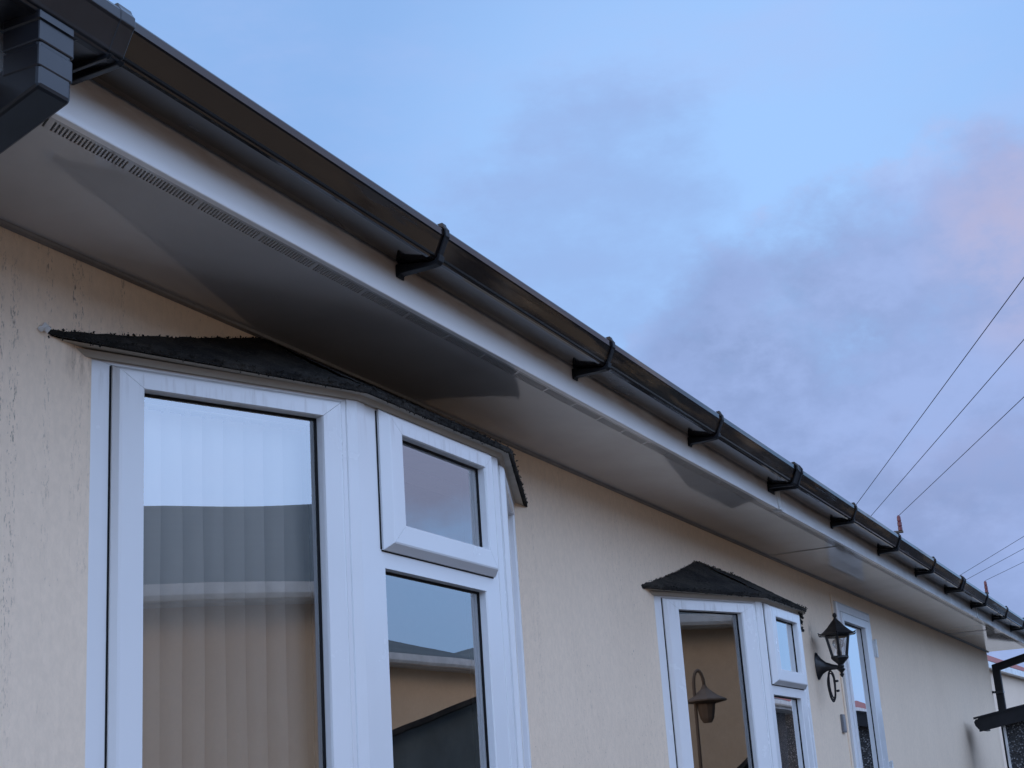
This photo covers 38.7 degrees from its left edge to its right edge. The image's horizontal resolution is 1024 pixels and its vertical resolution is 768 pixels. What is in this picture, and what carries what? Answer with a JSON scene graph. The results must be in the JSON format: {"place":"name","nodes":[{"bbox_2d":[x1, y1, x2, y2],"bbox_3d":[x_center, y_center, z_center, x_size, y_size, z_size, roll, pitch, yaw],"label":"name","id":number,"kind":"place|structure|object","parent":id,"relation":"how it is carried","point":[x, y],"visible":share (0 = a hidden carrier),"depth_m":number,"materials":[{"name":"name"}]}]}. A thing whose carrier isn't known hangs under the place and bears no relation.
{"place":"outdoors","nodes":[
{"label":"outdoors","id":0,"kind":"place"},
{"bbox_2d":[109,0,1023,666],"label":"sky","id":1,"kind":"structure","parent":0,"point":[803,217],"materials":[{"name":"blue"}]},
{"bbox_2d":[856,277,1023,504],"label":"overhead wire","id":2,"kind":"object","parent":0,"point":[947,380],"visible":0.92,"depth_m":24.31,"materials":[{"name":"black metal"}]},
{"bbox_2d":[959,536,1023,575],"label":"overhead wire","id":3,"kind":"object","parent":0,"point":[992,555],"visible":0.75,"depth_m":44.00,"materials":[{"name":"black metal"}]},
{"label":"ground","id":4,"kind":"structure","parent":0,"visible":0},
{"bbox_2d":[0,0,1023,767],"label":"park home","id":5,"kind":"object","parent":4,"relation":"on","point":[544,532],"visible":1,"depth_m":3.47,"materials":[{"name":"beige paint"}]},
{"bbox_2d":[142,403,314,767],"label":"vertical blind","id":6,"kind":"object","parent":5,"relation":"hanging from","point":[227,664],"visible":0.71,"depth_m":3.09,"materials":[{"name":"beige fabric"}]},
{"bbox_2d":[37,322,531,767],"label":"bay window","id":7,"kind":"structure","parent":5,"relation":"in","point":[359,444],"depth_m":3.20,"materials":[{"name":"white plastic"}]},
{"bbox_2d":[641,561,817,767],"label":"bay window","id":8,"kind":"structure","parent":5,"relation":"in","point":[767,629],"depth_m":5.89,"materials":[{"name":"white plastic"}]},
{"bbox_2d":[814,613,855,701],"bbox_3d":[1.707,1.428,7.641,0.235,0.458,0.221,-11,-18,24],"label":"wall lantern","id":9,"kind":"object","parent":5,"relation":"attached to","point":[836,630],"depth_m":7.63,"materials":[{"name":"black paint"}]},
{"bbox_2d":[840,714,846,732],"bbox_3d":[1.807,1.848,7.949,0.016,0.097,0.062,-11,-18,24],"label":"wall plaque","id":10,"kind":"object","parent":5,"relation":"attached to","point":[843,723],"depth_m":7.93,"materials":[{"name":"grey metal"}]},
{"bbox_2d":[829,594,893,767],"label":"door","id":11,"kind":"structure","parent":5,"relation":"in","point":[859,682],"depth_m":8.50,"materials":[{"name":"white plastic"}]},
{"bbox_2d":[894,515,902,532],"bbox_3d":[9.239,7.164,35.371,1.469,8.000,0.309,-7,-17,9],"label":"utility pole","id":12,"kind":"object","parent":4,"relation":"on","point":[899,524],"visible":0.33,"depth_m":36.34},
{"bbox_2d":[871,339,1023,515],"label":"overhead wire","id":13,"kind":"object","parent":12,"relation":"attached to","point":[953,420],"visible":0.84,"depth_m":27.08,"materials":[{"name":"black metal"}]},
{"bbox_2d":[903,397,1023,511],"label":"overhead wire","id":14,"kind":"object","parent":12,"relation":"attached to","point":[966,451],"visible":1,"depth_m":29.80,"materials":[{"name":"black metal"}]},
{"bbox_2d":[984,581,988,593],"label":"utility pole","id":15,"kind":"object","parent":4,"relation":"on","point":[985,586],"visible":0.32,"depth_m":49.38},
{"bbox_2d":[973,704,1023,767],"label":"outbuilding","id":16,"kind":"structure","parent":4,"relation":"on","point":[1010,720],"depth_m":11.42,"materials":[{"name":"black plastic"}]},
{"bbox_2d":[987,655,1023,767],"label":"neighbour home","id":17,"kind":"object","parent":4,"relation":"on","point":[1013,681],"depth_m":17.26,"materials":[{"name":"white tile"}]}
]}

